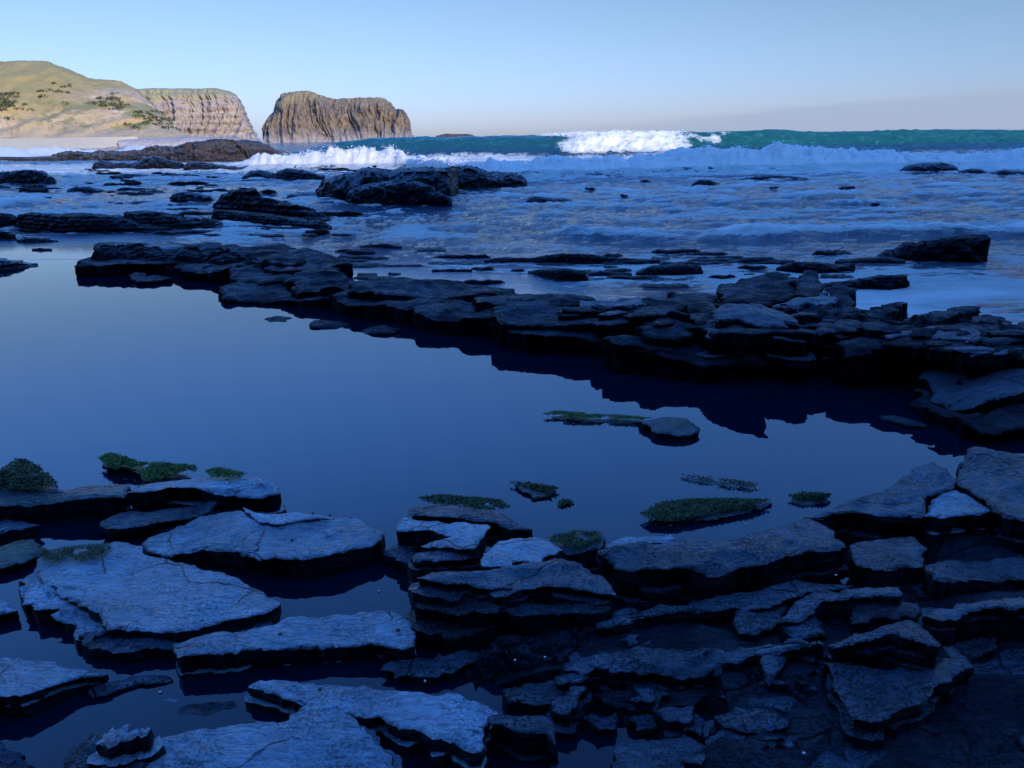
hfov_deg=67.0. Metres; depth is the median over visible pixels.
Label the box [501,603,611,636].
flat rock
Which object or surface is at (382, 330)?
stone
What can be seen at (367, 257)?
rock outcrop
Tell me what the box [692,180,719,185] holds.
rock outcrop
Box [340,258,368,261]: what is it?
rock outcrop
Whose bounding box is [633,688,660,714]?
stone
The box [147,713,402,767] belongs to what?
flat rock
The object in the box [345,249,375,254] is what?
rock outcrop
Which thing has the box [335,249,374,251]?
rock outcrop
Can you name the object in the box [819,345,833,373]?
flat rock
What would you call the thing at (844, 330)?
stone
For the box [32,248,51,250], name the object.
rock outcrop
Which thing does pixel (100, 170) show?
rock outcrop
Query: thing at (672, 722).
stone
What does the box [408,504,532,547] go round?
flat rock
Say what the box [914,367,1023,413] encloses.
flat rock
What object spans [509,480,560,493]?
seaweed patch
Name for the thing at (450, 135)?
rock outcrop
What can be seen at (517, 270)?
rock outcrop
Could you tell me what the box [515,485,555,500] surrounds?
stone
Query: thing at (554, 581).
flat rock
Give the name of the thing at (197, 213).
rock outcrop
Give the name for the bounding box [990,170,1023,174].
rock outcrop
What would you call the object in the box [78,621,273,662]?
flat rock
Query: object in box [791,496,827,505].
stone
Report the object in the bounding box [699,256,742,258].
rock outcrop
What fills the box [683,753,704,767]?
stone
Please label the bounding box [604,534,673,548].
flat rock
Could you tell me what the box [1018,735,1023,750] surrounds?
stone
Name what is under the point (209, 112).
headland
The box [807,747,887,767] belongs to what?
flat rock
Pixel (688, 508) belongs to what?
seaweed patch
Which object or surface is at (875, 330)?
stone
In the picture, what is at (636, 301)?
flat rock
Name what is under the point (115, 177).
rock outcrop
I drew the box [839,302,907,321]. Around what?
flat rock
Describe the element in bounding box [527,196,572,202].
rock outcrop
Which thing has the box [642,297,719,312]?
flat rock
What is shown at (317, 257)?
flat rock
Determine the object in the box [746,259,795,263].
rock outcrop
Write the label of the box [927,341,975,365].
stone
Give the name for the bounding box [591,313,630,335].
stone
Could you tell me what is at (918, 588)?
flat rock
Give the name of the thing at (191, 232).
rock outcrop
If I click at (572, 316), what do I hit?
stone
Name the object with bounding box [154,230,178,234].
rock outcrop
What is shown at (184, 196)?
rock outcrop
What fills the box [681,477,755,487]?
stone
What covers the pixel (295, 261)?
stone
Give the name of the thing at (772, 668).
flat rock
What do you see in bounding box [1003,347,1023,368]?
stone
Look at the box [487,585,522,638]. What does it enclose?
boulder
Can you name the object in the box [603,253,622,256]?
rock outcrop
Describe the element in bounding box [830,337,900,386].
flat rock
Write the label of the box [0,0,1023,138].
sky
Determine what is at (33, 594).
flat rock
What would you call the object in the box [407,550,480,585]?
flat rock
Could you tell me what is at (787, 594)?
flat rock
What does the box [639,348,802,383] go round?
flat rock
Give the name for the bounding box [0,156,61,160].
rock shelf
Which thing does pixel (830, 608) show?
flat rock
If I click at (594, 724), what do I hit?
stone
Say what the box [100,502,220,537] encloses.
boulder
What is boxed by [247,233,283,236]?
rock outcrop
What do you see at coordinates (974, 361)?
stone
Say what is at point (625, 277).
rock outcrop
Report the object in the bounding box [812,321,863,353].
stone
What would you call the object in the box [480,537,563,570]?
flat rock
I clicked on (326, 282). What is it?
boulder
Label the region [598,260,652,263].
rock outcrop
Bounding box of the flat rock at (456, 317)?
[411,299,493,336]
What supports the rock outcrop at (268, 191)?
on the sea
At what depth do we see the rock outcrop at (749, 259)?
12.38 m
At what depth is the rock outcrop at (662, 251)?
13.61 m
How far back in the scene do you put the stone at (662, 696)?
2.77 m
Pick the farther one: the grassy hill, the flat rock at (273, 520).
the grassy hill
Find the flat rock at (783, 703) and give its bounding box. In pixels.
[748,696,796,711]
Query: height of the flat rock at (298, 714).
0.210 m
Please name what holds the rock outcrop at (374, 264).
in the sea
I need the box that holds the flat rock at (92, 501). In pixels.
[0,484,130,522]
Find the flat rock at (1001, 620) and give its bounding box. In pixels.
[921,597,1023,647]
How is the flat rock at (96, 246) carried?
on the rock shelf ground at (908, 375)
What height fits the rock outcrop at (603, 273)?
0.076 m
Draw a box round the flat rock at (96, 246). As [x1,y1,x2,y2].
[93,242,226,253]
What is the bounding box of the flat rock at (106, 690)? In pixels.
[88,675,172,699]
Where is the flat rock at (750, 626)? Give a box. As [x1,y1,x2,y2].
[727,606,785,641]
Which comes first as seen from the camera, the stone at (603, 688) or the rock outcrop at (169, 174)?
the stone at (603, 688)
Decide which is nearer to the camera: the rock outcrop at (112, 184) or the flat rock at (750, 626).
the flat rock at (750, 626)
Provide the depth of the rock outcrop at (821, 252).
13.15 m
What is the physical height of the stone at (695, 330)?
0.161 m
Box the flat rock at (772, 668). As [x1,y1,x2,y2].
[759,655,786,692]
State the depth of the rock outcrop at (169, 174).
45.82 m
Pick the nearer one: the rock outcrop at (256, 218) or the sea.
the rock outcrop at (256, 218)
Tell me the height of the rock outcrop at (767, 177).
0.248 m
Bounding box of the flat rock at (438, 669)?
[379,650,479,685]
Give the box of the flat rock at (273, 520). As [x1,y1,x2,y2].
[243,508,350,526]
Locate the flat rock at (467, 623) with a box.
[406,597,499,653]
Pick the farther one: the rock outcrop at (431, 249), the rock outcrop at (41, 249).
the rock outcrop at (41, 249)
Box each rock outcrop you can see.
[0,169,56,183]
[0,184,9,188]
[0,213,16,226]
[0,230,16,239]
[0,258,37,269]
[14,187,61,189]
[16,212,171,232]
[16,236,57,242]
[19,188,49,192]
[21,185,46,187]
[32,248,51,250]
[51,139,290,161]
[67,186,104,192]
[89,170,110,171]
[91,156,184,168]
[96,172,121,174]
[103,183,125,185]
[108,176,133,178]
[113,173,147,176]
[117,187,154,189]
[117,192,163,194]
[123,210,222,228]
[124,181,141,185]
[125,200,154,203]
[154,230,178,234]
[161,172,179,175]
[167,181,208,185]
[167,207,198,209]
[169,191,215,202]
[178,211,212,215]
[178,230,207,233]
[183,161,242,170]
[186,189,228,192]
[191,225,213,227]
[197,234,219,235]
[211,209,331,229]
[212,187,331,221]
[242,168,324,179]
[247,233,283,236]
[259,189,277,194]
[261,227,300,228]
[284,193,316,198]
[301,233,316,236]
[305,229,329,233]
[315,165,527,199]
[317,167,349,170]
[321,211,363,216]
[331,233,351,235]
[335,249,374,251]
[337,255,387,259]
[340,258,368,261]
[345,180,451,206]
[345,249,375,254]
[351,262,385,265]
[352,265,392,267]
[353,276,391,278]
[357,273,377,275]
[360,243,401,248]
[381,264,422,266]
[418,248,445,251]
[429,262,488,264]
[432,269,471,271]
[434,254,490,258]
[436,134,473,136]
[463,279,504,283]
[471,266,493,270]
[484,253,660,263]
[511,269,524,271]
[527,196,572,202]
[528,268,588,280]
[536,262,568,265]
[588,271,631,275]
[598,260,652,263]
[601,262,622,264]
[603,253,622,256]
[603,265,617,267]
[604,268,631,272]
[606,275,660,279]
[636,264,703,274]
[639,283,688,288]
[651,249,700,253]
[651,256,669,259]
[659,261,688,264]
[674,252,727,255]
[681,261,724,264]
[689,258,732,261]
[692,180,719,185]
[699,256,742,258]
[708,274,735,278]
[726,257,777,262]
[737,265,767,269]
[740,175,807,179]
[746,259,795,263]
[776,261,854,273]
[812,250,851,254]
[819,275,852,278]
[820,274,844,278]
[821,282,833,286]
[830,275,909,289]
[835,257,904,263]
[839,186,854,188]
[879,234,990,261]
[899,162,959,171]
[959,168,986,173]
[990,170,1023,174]
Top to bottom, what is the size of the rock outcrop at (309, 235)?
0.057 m
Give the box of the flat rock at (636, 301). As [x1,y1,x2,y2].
[575,296,660,306]
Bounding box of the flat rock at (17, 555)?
[0,539,46,574]
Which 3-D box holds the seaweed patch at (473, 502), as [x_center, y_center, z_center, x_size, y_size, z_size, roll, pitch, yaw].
[-0.249,0.613,4.077,0.521,0.027,0.148,3,18,13]
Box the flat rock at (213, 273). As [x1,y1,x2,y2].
[174,262,246,282]
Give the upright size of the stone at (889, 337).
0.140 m
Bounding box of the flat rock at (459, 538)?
[396,517,490,564]
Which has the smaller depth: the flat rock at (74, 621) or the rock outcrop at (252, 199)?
the flat rock at (74, 621)
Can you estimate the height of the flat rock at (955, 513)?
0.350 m
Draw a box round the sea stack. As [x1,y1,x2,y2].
[262,91,413,142]
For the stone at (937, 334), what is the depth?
6.36 m
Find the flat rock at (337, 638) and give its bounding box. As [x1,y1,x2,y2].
[173,610,416,677]
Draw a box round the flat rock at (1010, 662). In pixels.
[972,648,1023,675]
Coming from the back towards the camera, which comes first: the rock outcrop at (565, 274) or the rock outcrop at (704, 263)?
the rock outcrop at (704, 263)
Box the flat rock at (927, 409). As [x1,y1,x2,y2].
[908,395,981,429]
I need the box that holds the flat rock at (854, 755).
[844,748,866,762]
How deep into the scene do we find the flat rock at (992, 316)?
7.16 m
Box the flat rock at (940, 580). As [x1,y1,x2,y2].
[921,556,1023,599]
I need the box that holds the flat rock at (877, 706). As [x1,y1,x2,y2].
[824,658,964,751]
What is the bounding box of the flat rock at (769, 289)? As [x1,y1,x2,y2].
[716,271,797,308]
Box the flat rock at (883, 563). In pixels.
[846,536,926,587]
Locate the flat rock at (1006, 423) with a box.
[956,403,1023,443]
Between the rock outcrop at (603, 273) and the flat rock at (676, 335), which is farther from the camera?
the rock outcrop at (603, 273)
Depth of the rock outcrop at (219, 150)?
72.54 m
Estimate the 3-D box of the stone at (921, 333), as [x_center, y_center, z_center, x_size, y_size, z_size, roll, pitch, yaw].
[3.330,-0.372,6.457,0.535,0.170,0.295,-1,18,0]
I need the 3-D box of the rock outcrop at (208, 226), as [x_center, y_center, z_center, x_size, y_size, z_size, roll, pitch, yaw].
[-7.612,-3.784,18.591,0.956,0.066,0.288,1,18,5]
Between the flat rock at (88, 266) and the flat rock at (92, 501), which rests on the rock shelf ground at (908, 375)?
the flat rock at (88, 266)
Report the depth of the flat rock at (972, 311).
7.36 m
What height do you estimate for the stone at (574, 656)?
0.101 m
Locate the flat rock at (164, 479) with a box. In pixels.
[101,462,191,483]
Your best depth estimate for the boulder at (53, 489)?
4.39 m
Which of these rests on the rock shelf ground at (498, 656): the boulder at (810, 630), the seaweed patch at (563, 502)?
the boulder at (810, 630)
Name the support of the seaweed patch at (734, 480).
on the stone at (702, 481)
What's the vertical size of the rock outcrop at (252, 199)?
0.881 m
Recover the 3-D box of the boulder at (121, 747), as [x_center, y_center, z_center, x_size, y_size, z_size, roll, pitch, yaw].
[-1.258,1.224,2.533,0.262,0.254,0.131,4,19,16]
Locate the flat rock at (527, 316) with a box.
[490,301,635,343]
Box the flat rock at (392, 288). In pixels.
[347,277,516,302]
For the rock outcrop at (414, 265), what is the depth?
12.55 m
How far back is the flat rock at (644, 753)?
2.55 m
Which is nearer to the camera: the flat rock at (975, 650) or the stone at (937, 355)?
the flat rock at (975, 650)
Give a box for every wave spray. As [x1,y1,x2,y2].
[268,145,466,165]
[491,141,1023,166]
[542,128,697,143]
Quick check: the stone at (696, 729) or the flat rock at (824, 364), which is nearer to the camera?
the stone at (696, 729)
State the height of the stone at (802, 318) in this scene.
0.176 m
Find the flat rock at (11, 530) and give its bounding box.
[0,519,40,543]
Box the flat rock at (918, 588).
[911,580,925,600]
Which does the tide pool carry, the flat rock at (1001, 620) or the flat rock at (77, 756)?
the flat rock at (77, 756)
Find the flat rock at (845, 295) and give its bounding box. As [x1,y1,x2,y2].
[824,285,855,308]
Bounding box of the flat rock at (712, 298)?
[667,292,717,303]
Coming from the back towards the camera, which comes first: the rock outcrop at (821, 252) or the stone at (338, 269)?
the rock outcrop at (821, 252)
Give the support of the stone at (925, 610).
in the tide pool
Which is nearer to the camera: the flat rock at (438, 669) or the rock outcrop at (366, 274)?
the flat rock at (438, 669)
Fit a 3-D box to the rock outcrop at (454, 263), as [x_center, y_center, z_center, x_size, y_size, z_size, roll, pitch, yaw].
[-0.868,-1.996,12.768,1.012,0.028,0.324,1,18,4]
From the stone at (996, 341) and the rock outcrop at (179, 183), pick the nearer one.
the stone at (996, 341)
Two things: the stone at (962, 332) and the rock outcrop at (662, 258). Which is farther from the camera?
the rock outcrop at (662, 258)
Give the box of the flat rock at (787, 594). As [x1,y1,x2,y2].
[595,580,853,636]
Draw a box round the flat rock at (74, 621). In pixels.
[19,567,105,648]
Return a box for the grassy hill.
[0,60,188,138]
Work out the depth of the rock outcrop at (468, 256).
13.34 m
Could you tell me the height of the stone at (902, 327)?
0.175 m
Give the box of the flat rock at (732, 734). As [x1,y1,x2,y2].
[701,729,746,748]
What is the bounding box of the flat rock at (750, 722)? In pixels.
[709,707,789,735]
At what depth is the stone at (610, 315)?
7.39 m
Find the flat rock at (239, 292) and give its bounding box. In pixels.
[217,281,329,308]
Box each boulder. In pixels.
[0,472,62,493]
[87,724,165,767]
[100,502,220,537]
[285,267,352,298]
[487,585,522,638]
[780,616,826,642]
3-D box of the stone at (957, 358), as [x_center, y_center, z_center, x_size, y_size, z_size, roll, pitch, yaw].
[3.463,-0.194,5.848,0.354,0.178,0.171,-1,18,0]
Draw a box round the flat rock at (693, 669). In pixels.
[560,638,823,690]
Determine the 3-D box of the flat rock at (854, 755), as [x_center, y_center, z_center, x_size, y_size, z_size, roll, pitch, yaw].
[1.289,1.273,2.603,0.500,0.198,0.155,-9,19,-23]
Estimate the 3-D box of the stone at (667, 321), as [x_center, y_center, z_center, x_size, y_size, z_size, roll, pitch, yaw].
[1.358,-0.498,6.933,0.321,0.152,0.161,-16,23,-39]
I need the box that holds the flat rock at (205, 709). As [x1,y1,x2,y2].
[177,701,236,716]
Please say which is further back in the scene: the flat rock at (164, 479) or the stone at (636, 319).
the stone at (636, 319)
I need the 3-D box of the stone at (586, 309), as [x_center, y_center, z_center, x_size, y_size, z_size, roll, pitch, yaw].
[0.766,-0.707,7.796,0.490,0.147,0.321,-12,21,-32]
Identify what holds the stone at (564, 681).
in the tide pool
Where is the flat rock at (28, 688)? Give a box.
[0,657,108,717]
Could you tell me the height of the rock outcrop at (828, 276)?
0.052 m
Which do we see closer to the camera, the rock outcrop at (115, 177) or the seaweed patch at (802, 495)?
the seaweed patch at (802, 495)
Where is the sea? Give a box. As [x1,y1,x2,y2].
[0,129,1023,323]
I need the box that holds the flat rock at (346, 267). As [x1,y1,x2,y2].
[203,247,353,277]
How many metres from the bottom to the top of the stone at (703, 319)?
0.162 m
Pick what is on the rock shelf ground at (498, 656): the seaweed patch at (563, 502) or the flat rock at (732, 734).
the flat rock at (732, 734)
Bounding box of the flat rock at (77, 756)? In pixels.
[63,732,147,767]
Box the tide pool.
[0,262,1023,767]
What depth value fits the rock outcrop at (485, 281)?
11.00 m
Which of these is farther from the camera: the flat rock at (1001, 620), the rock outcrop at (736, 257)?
the rock outcrop at (736, 257)
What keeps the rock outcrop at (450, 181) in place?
on the sea
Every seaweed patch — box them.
[0,458,57,489]
[37,542,111,563]
[97,452,197,480]
[205,466,246,478]
[418,494,510,509]
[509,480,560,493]
[543,409,651,420]
[547,529,602,548]
[557,498,573,506]
[640,497,770,521]
[682,473,757,485]
[788,491,831,499]
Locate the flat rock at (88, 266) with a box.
[74,257,180,276]
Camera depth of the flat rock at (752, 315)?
6.79 m
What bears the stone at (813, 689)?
in the tide pool
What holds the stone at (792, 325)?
on the stone at (807, 335)
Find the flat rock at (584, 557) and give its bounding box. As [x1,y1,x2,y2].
[548,530,605,574]
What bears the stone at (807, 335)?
on the flat rock at (789, 355)
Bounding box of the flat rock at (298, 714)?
[289,711,312,718]
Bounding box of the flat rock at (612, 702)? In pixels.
[593,688,707,718]
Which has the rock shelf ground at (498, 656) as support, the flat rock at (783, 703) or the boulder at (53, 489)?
the flat rock at (783, 703)
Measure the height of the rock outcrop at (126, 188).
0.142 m
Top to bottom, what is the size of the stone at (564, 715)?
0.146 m
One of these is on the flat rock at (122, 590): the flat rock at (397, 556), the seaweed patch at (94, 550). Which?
the seaweed patch at (94, 550)
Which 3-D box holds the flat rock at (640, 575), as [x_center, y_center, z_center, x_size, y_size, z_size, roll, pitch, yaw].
[0.980,0.888,3.549,1.160,0.362,0.390,-4,18,-11]
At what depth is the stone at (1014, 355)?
5.81 m
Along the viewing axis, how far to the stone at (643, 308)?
7.51 m
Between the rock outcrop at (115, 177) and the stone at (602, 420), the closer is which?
the stone at (602, 420)
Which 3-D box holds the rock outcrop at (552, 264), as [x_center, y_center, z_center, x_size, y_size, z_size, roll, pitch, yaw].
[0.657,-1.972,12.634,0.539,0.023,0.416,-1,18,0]
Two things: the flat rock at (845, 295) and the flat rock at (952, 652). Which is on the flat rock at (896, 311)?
the flat rock at (845, 295)
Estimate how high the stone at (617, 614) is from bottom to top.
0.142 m
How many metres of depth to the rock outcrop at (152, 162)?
56.46 m
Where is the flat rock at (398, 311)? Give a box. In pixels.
[329,290,447,323]
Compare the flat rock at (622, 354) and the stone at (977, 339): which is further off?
the flat rock at (622, 354)
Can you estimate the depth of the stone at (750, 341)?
6.36 m
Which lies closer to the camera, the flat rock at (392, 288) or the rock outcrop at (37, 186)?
the flat rock at (392, 288)
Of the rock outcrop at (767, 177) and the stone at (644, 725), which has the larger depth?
the rock outcrop at (767, 177)
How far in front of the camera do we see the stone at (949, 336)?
6.22 m
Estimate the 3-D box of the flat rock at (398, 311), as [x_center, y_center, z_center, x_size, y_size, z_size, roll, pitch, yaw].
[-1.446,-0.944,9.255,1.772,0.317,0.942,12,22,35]
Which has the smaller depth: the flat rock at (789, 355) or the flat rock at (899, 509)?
the flat rock at (899, 509)
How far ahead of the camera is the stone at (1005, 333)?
6.19 m
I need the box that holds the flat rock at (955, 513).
[919,490,991,551]
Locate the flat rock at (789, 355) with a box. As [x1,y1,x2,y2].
[696,319,816,373]
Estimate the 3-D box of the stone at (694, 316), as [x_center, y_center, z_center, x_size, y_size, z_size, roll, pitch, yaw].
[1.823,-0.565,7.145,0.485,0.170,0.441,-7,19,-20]
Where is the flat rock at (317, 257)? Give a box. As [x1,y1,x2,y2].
[222,242,350,263]
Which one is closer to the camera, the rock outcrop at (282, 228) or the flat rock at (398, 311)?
the flat rock at (398, 311)
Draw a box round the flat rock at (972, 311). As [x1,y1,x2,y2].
[902,306,980,321]
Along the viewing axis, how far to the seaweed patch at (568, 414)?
5.69 m
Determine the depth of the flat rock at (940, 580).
3.38 m
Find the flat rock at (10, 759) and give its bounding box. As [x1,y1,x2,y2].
[0,742,34,767]
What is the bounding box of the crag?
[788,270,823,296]
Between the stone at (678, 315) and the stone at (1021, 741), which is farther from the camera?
the stone at (678, 315)
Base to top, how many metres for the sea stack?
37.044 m
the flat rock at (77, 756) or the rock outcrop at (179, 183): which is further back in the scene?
the rock outcrop at (179, 183)
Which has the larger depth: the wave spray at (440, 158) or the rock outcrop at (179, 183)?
the wave spray at (440, 158)
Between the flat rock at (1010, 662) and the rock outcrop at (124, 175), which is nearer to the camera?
the flat rock at (1010, 662)
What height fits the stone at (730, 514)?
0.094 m
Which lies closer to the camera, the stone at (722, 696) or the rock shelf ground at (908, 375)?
the stone at (722, 696)
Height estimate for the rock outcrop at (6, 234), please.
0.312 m
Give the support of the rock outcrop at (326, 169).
on the sea
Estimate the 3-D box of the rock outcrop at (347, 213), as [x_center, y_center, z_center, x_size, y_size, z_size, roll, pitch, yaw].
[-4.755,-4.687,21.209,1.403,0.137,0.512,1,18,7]
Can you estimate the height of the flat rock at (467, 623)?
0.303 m
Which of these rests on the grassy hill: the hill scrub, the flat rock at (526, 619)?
the hill scrub
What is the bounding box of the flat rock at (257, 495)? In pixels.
[127,477,286,513]
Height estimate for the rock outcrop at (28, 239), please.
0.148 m
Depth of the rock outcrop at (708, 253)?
13.35 m
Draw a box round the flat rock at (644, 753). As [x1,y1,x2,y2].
[608,734,704,767]
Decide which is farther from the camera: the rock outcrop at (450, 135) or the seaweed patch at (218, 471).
the rock outcrop at (450, 135)
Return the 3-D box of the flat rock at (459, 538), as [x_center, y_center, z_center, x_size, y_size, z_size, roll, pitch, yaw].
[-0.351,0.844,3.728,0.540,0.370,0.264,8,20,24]
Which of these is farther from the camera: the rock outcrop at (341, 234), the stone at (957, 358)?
the rock outcrop at (341, 234)
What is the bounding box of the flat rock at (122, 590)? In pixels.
[37,541,281,641]
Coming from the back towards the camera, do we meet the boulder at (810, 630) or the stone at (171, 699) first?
the boulder at (810, 630)
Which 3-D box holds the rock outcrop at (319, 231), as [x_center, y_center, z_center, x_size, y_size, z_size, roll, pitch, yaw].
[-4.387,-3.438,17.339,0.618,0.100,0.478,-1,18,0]
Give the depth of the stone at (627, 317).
7.26 m
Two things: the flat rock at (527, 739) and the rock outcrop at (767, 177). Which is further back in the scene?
the rock outcrop at (767, 177)
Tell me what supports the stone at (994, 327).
on the rock shelf ground at (908, 375)
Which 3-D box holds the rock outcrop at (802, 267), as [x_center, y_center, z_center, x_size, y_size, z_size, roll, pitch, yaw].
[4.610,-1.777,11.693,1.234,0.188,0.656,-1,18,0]
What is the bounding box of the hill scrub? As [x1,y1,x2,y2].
[0,82,176,128]
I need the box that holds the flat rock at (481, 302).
[472,293,595,311]
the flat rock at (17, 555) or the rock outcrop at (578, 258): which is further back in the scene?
the rock outcrop at (578, 258)
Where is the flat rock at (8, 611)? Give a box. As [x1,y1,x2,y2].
[0,600,18,620]
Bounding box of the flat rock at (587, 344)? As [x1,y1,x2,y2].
[501,330,618,357]
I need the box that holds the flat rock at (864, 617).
[847,601,921,633]
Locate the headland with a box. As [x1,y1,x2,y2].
[137,88,257,138]
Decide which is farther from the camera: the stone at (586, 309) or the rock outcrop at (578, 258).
the rock outcrop at (578, 258)
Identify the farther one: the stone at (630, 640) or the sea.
the sea
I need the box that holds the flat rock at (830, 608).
[778,587,902,635]
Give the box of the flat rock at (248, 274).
[228,264,320,286]
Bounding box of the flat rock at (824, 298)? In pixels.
[771,292,838,307]
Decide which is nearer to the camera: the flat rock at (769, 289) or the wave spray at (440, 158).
the flat rock at (769, 289)
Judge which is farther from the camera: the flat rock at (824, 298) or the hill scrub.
the hill scrub
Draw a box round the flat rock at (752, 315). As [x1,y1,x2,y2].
[709,303,797,328]
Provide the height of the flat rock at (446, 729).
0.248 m
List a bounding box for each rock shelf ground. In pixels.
[76,243,1023,389]
[463,531,1023,753]
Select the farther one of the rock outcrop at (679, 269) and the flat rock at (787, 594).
the rock outcrop at (679, 269)
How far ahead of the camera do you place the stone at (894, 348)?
6.21 m
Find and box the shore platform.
[118,136,261,146]
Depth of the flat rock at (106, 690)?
2.96 m
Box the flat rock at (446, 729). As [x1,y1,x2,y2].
[244,680,497,767]
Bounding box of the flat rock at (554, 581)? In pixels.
[408,558,615,613]
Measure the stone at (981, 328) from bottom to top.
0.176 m
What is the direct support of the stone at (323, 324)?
in the tide pool
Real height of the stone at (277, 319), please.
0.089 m
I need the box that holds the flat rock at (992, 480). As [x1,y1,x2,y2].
[954,446,1023,552]
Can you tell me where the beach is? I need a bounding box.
[0,137,137,149]
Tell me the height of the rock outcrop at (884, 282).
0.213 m
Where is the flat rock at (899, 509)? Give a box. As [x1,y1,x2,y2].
[803,462,956,544]
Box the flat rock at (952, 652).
[942,646,973,684]
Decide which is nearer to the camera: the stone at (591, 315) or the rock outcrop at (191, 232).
the stone at (591, 315)
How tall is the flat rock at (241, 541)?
0.253 m
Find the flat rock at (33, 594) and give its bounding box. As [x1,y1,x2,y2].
[21,584,48,610]
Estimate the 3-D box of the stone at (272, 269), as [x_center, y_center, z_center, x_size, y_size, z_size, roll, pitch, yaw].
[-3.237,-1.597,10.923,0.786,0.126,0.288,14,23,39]
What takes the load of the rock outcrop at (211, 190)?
in the sea
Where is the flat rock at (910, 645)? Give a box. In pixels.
[823,620,939,677]
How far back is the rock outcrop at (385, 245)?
14.66 m
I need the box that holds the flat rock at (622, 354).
[603,335,702,375]
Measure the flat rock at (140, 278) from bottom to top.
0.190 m
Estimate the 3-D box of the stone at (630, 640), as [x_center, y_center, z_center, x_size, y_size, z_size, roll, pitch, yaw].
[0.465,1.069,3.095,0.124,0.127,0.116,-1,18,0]
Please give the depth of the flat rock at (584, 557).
3.66 m
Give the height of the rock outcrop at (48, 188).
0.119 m
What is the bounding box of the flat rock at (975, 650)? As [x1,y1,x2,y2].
[937,637,996,663]
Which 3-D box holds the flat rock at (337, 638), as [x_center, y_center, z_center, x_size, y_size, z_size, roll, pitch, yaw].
[-0.863,1.101,3.173,0.986,0.233,0.290,-2,18,-3]
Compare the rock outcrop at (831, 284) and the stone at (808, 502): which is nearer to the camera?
the stone at (808, 502)
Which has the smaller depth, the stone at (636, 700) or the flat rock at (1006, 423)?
the stone at (636, 700)
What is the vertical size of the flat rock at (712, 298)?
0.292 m
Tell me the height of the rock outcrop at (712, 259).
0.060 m
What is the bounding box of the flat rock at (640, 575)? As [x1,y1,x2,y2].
[596,518,848,611]
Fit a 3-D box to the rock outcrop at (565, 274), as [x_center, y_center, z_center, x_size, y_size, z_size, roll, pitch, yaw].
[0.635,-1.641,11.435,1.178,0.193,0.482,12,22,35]
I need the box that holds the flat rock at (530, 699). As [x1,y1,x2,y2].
[502,679,568,714]
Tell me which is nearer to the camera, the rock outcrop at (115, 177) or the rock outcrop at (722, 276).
the rock outcrop at (722, 276)
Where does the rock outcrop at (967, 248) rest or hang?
on the sea
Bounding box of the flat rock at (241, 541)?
[142,510,385,578]
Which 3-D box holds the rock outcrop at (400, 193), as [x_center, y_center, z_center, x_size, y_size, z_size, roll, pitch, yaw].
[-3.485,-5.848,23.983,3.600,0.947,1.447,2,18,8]
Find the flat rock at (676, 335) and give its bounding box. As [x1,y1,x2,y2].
[635,318,694,347]
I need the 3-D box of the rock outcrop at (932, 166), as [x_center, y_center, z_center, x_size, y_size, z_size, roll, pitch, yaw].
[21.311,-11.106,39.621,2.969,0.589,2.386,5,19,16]
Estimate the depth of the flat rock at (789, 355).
6.48 m
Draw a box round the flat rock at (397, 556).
[381,543,415,574]
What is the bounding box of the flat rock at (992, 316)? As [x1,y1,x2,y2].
[972,314,1011,323]
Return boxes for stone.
[145,241,181,249]
[163,698,176,701]
[198,246,221,251]
[257,254,286,261]
[263,265,300,273]
[264,316,291,321]
[265,256,305,266]
[304,266,341,271]
[309,320,348,328]
[361,325,400,335]
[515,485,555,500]
[546,686,592,738]
[551,416,639,423]
[555,673,592,697]
[558,313,585,320]
[561,310,599,318]
[562,305,608,316]
[568,652,581,662]
[581,713,617,735]
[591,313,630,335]
[598,311,626,320]
[599,677,611,692]
[610,607,637,618]
[619,634,638,646]
[621,680,670,723]
[623,311,648,321]
[627,713,658,737]
[628,304,687,330]
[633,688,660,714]
[638,417,699,440]
[639,305,670,310]
[640,690,671,721]
[652,318,674,328]
[652,705,694,739]
[666,310,690,322]
[667,502,771,523]
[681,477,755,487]
[682,714,704,742]
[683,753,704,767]
[684,325,702,342]
[689,312,709,324]
[694,313,713,325]
[696,325,712,348]
[707,328,778,354]
[716,691,726,704]
[753,328,816,348]
[753,679,787,690]
[764,736,795,746]
[783,320,799,328]
[791,312,821,324]
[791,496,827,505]
[800,322,834,329]
[809,686,819,693]
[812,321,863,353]
[815,323,860,335]
[827,333,862,346]
[830,319,863,333]
[859,322,901,339]
[879,339,926,360]
[879,415,926,428]
[880,328,938,339]
[885,331,910,340]
[891,325,909,330]
[892,337,911,361]
[916,607,934,624]
[923,328,979,340]
[923,340,950,364]
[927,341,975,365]
[935,325,993,332]
[937,332,977,345]
[944,330,970,335]
[944,346,993,371]
[954,322,1002,336]
[965,337,986,344]
[968,344,1023,370]
[973,318,1003,324]
[978,338,988,345]
[983,336,1023,346]
[985,329,1023,338]
[987,348,1021,370]
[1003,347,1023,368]
[1007,349,1022,368]
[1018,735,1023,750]
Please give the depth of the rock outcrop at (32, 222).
17.85 m
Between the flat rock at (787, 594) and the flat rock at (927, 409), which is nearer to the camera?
the flat rock at (787, 594)
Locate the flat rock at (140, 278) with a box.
[129,272,171,284]
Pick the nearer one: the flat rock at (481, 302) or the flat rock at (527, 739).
the flat rock at (527, 739)
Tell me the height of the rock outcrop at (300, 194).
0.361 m
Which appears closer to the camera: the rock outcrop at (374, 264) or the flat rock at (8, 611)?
the flat rock at (8, 611)
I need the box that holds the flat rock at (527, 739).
[487,714,558,767]

